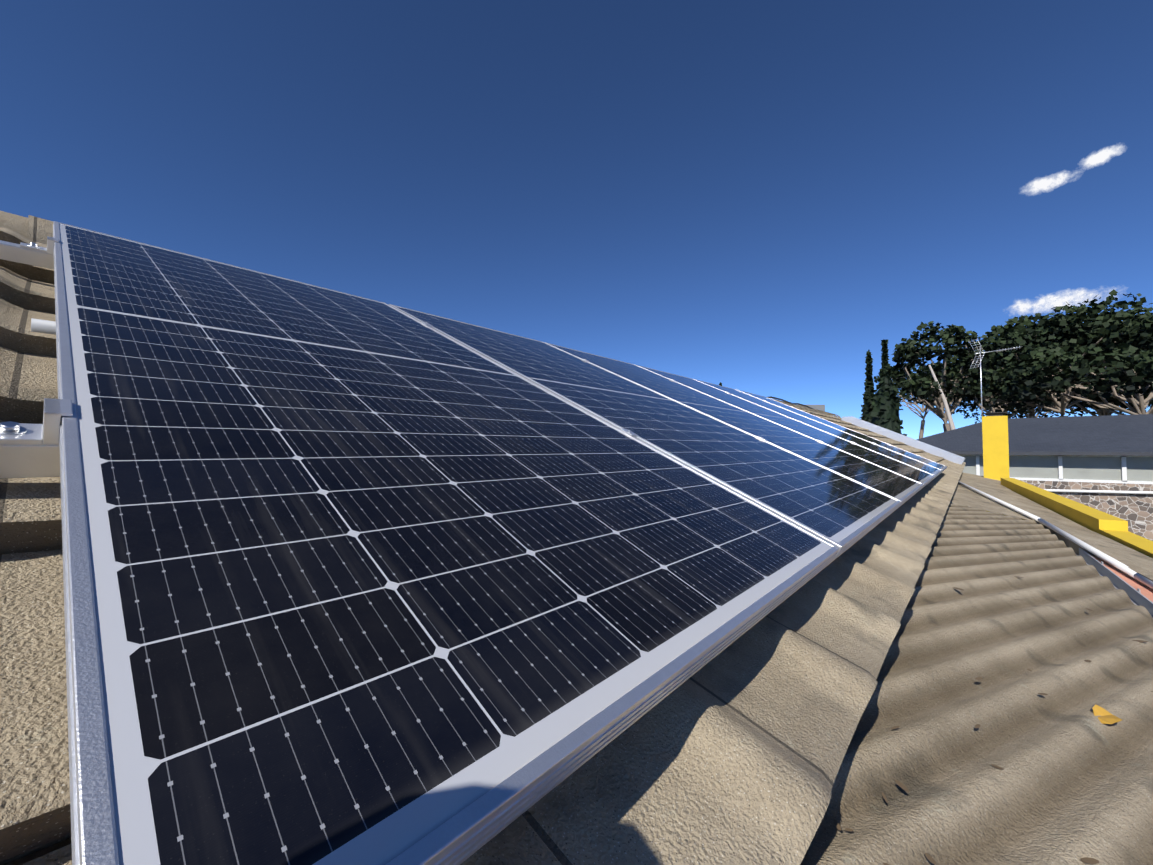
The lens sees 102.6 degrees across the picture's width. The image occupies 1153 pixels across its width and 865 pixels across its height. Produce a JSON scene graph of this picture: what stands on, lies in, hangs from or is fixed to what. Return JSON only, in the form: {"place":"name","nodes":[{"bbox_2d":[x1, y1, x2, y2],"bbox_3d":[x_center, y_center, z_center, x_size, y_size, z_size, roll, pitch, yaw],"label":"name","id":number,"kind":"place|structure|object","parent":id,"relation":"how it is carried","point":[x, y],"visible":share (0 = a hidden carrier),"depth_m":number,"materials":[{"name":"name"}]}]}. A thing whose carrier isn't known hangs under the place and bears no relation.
{"place":"outdoors","nodes":[
{"label":"outdoors","id":0,"kind":"place"},
{"bbox_2d":[6,838,70,864],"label":"cable","id":1,"kind":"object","parent":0,"point":[40,853],"depth_m":0.34,"materials":[{"name":"beige paint"}]},
{"bbox_2d":[0,227,965,864],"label":"roof tiles","id":2,"kind":"object","parent":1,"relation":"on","point":[734,753],"visible":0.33,"depth_m":0.48,"materials":[{"name":"concrete"}]},
{"bbox_2d":[0,240,59,477],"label":"pv rails","id":3,"kind":"object","parent":2,"relation":"attached to","point":[28,460],"depth_m":0.52,"materials":[{"name":"silver metal"}]},
{"bbox_2d":[0,236,890,444],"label":"mounting clamps","id":4,"kind":"object","parent":3,"relation":"attached to","point":[47,431],"visible":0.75,"depth_m":0.51,"materials":[{"name":"silver metal"}]},
{"bbox_2d":[0,242,821,440],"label":"bolts","id":5,"kind":"object","parent":4,"relation":"in","point":[10,428],"visible":1,"depth_m":0.50,"materials":[{"name":"silver metal"}]},
{"bbox_2d":[31,318,55,334],"bbox_3d":[-0.919,-0.196,0.961,0.025,0.025,0.280,-2,-3,41],"label":"pipe","id":6,"kind":"object","parent":2,"relation":"on","point":[43,326],"visible":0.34,"depth_m":0.86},
{"bbox_2d":[0,211,840,417],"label":"roof ridge cap","id":7,"kind":"object","parent":2,"relation":"attached to","point":[36,229],"visible":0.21,"depth_m":1.71,"materials":[{"name":"tile"}]},
{"bbox_2d":[54,221,946,864],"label":"pv frames","id":8,"kind":"structure","parent":2,"relation":"on","point":[96,831],"depth_m":0.33,"materials":[{"name":"silver metal"}]},
{"bbox_2d":[53,224,945,864],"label":"pv frame ribs","id":9,"kind":"object","parent":8,"relation":"attached to","point":[497,824],"visible":1,"depth_m":0.35,"materials":[{"name":"silver metal"}]},
{"bbox_2d":[59,223,945,864],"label":"solar panels","id":10,"kind":"object","parent":8,"relation":"in","point":[377,583],"visible":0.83,"depth_m":0.53,"materials":[{"name":"glass"}]},
{"bbox_2d":[767,396,812,408],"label":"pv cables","id":11,"kind":"object","parent":2,"relation":"on","point":[789,402],"visible":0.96,"depth_m":7.54,"materials":[{"name":"black plastic"}]},
{"bbox_2d":[841,416,964,464],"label":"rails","id":12,"kind":"object","parent":2,"relation":"on","point":[931,449],"visible":0.98,"depth_m":9.70,"materials":[{"name":"metal"}]},
{"bbox_2d":[0,0,1152,439],"label":"sky","id":13,"kind":"structure","parent":0,"point":[756,197],"materials":[{"name":"blue"}]},
{"bbox_2d":[874,321,1002,431],"bbox_3d":[22.899,-0.835,29.461,6.569,13.107,7.328,-2,-3,41],"label":"pine","id":14,"kind":"object","parent":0,"point":[902,354],"depth_m":28.95,"materials":[{"name":"green plant"}]},
{"bbox_2d":[800,502,1152,864],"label":"corrugated roof","id":15,"kind":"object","parent":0,"point":[1071,783],"visible":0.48,"depth_m":0.81,"materials":[{"name":"beige concrete"}]},
{"bbox_2d":[833,528,1152,864],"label":"roof debris","id":16,"kind":"object","parent":15,"relation":"on","point":[1087,860],"visible":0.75,"depth_m":0.58,"materials":[{"name":"brown plant"}]},
{"bbox_2d":[1092,704,1121,723],"bbox_3d":[0.981,0.523,0.853,0.034,0.011,0.068,-2,-3,41],"label":"dry leaf","id":17,"kind":"object","parent":15,"relation":"on","point":[1106,717],"visible":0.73,"depth_m":0.86,"materials":[{"name":"yellow plant"}]},
{"bbox_2d":[923,340,1095,417],"bbox_3d":[35.800,-0.906,38.468,13.257,13.937,12.240,-2,-3,41],"label":"pine","id":18,"kind":"object","parent":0,"point":[1083,404],"depth_m":38.64,"materials":[{"name":"green plant"}]},
{"bbox_2d":[950,472,1090,530],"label":"roof","id":19,"kind":"structure","parent":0,"point":[974,499],"depth_m":4.39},
{"bbox_2d":[982,416,1009,511],"bbox_3d":[7.112,0.746,7.822,0.327,2.042,0.264,-2,-3,41],"label":"chimney","id":20,"kind":"object","parent":19,"relation":"on","point":[995,448],"visible":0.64,"depth_m":7.74,"materials":[{"name":"paint"}]},
{"bbox_2d":[969,339,1019,415],"bbox_3d":[7.385,-0.798,8.093,0.850,1.664,0.181,0,-2,-1],"label":"antenna","id":21,"kind":"object","parent":20,"relation":"attached to","point":[1005,349],"visible":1,"depth_m":8.10,"materials":[{"name":"metal"}]},
{"bbox_2d":[982,412,1007,415],"bbox_3d":[7.113,-0.305,7.855,0.330,0.062,0.264,-2,-3,41],"label":"chimney cap","id":22,"kind":"object","parent":20,"relation":"on","point":[995,414],"visible":0.82,"depth_m":7.78,"materials":[{"name":"grey"}]},
{"bbox_2d":[958,481,1152,588],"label":"white pipe","id":23,"kind":"object","parent":19,"relation":"on","point":[1115,563],"visible":0.83,"depth_m":2.64,"materials":[{"name":"white plastic"}]},
{"bbox_2d":[1001,478,1127,532],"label":"yellow parapet","id":24,"kind":"structure","parent":19,"relation":"attached to","point":[1090,518],"depth_m":4.04,"materials":[{"name":"paint"}]},
{"bbox_2d":[962,325,1078,417],"bbox_3d":[30.149,-0.916,31.630,7.148,13.486,7.278,-2,-3,41],"label":"pine","id":25,"kind":"object","parent":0,"point":[988,344],"depth_m":32.53,"materials":[{"name":"green plant"}]},
{"bbox_2d":[1025,172,1072,193],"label":"cloud","id":26,"kind":"structure","parent":0,"point":[1043,184],"depth_m":1636.04,"materials":[{"name":"white"}]},
{"bbox_2d":[953,480,1152,540],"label":"stone wall","id":27,"kind":"structure","parent":0,"point":[1135,511],"depth_m":15.73,"materials":[{"name":"grey stone"}]},
{"bbox_2d":[956,454,1152,483],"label":"neighbour window frames","id":28,"kind":"structure","parent":27,"relation":"in","point":[1123,469],"depth_m":16.38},
{"bbox_2d":[962,456,1152,481],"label":"neighbour window glass","id":29,"kind":"object","parent":28,"relation":"in","point":[1107,468],"visible":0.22,"depth_m":16.45,"materials":[{"name":"white glass"}]},
{"bbox_2d":[1011,289,1113,313],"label":"cloud","id":30,"kind":"structure","parent":0,"point":[1047,303],"depth_m":1696.43,"materials":[{"name":"white"}]},
{"bbox_2d":[977,396,1147,417],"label":"pine","id":31,"kind":"object","parent":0,"point":[1072,411],"depth_m":47.42,"materials":[{"name":"green plant"}]},
{"bbox_2d":[1044,489,1152,493],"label":"neighbour pipe","id":32,"kind":"object","parent":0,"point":[1102,491],"visible":0.47,"depth_m":15.91,"materials":[{"name":"white plastic"}]},
{"bbox_2d":[1084,146,1122,166],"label":"cloud","id":33,"kind":"structure","parent":0,"point":[1101,156],"depth_m":1533.69,"materials":[{"name":"white"}]},
{"label":"ground","id":34,"kind":"structure","parent":0,"visible":0},
{"bbox_2d":[800,405,824,410],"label":"building","id":35,"kind":"structure","parent":34,"relation":"on","point":[820,407],"depth_m":62.72,"materials":[{"name":"grey concrete"}]},
{"bbox_2d":[859,350,876,422],"bbox_3d":[18.309,0.242,28.679,1.716,10.866,1.758,-2,-3,41],"label":"cypress","id":36,"kind":"object","parent":34,"relation":"on","point":[869,395],"visible":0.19,"depth_m":28.68,"materials":[{"name":"green plant"}]},
{"bbox_2d":[870,339,906,435],"bbox_3d":[18.391,0.025,27.360,2.165,11.216,2.194,-2,-3,41],"label":"cypress","id":37,"kind":"object","parent":34,"relation":"on","point":[885,411],"visible":0.44,"depth_m":27.17,"materials":[{"name":"green plant"}]},
{"bbox_2d":[896,362,942,438],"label":"branches","id":38,"kind":"object","parent":34,"relation":"on","point":[926,411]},
{"bbox_2d":[928,365,955,429],"bbox_3d":[22.974,0.756,27.997,2.760,9.866,0.468,0,-2,0],"label":"tree trunk","id":39,"kind":"object","parent":34,"relation":"on","point":[949,416],"visible":0.29,"depth_m":28.03,"materials":[{"name":"beige plant"}]},
{"bbox_2d":[925,397,1017,416],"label":"pine","id":40,"kind":"object","parent":34,"relation":"on","point":[990,409],"depth_m":47.35,"materials":[{"name":"green plant"}]},
{"bbox_2d":[916,414,1152,455],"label":"neighbour roof","id":41,"kind":"structure","parent":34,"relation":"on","point":[1125,435],"depth_m":17.70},
{"bbox_2d":[920,289,1152,416],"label":"pine","id":42,"kind":"object","parent":34,"relation":"on","point":[1026,339],"depth_m":26.08,"materials":[{"name":"green plant"}]},
{"bbox_2d":[951,395,1152,423],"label":"pine","id":43,"kind":"object","parent":34,"relation":"on","point":[976,414],"depth_m":47.11,"materials":[{"name":"green plant"}]},
{"bbox_2d":[970,308,1152,415],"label":"pine","id":44,"kind":"object","parent":34,"relation":"on","point":[1097,354],"depth_m":23.99,"materials":[{"name":"green plant"}]},
{"bbox_2d":[1064,350,1152,415],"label":"pine","id":45,"kind":"object","parent":34,"relation":"on","point":[1101,412],"depth_m":29.92,"materials":[{"name":"green plant"}]},
{"bbox_2d":[1109,359,1152,410],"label":"foliage","id":46,"kind":"object","parent":34,"relation":"on","point":[1150,403],"depth_m":34.79,"materials":[{"name":"plant"}]},
{"label":"terrace floor","id":47,"kind":"structure","parent":0,"visible":0},
{"bbox_2d":[1040,523,1152,590],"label":"terrace kerb","id":48,"kind":"structure","parent":47,"relation":"on","point":[1130,565],"depth_m":2.34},
{"bbox_2d":[1054,525,1152,572],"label":"roof strip","id":49,"kind":"object","parent":47,"relation":"on","point":[1137,558],"visible":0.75,"depth_m":2.80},
{"bbox_2d":[1076,548,1152,617],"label":"gutter","id":50,"kind":"object","parent":47,"relation":"on","point":[1136,597],"visible":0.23,"depth_m":2.05,"materials":[{"name":"grey metal"}]},
{"bbox_2d":[1091,555,1152,601],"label":"roof flashing","id":51,"kind":"object","parent":47,"relation":"on","point":[1146,592],"visible":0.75,"depth_m":2.00,"materials":[{"name":"metal"}]},
{"bbox_2d":[1099,529,1152,557],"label":"yellow parapet","id":52,"kind":"structure","parent":47,"relation":"on","point":[1140,544],"depth_m":3.02,"materials":[{"name":"paint"}]}
]}

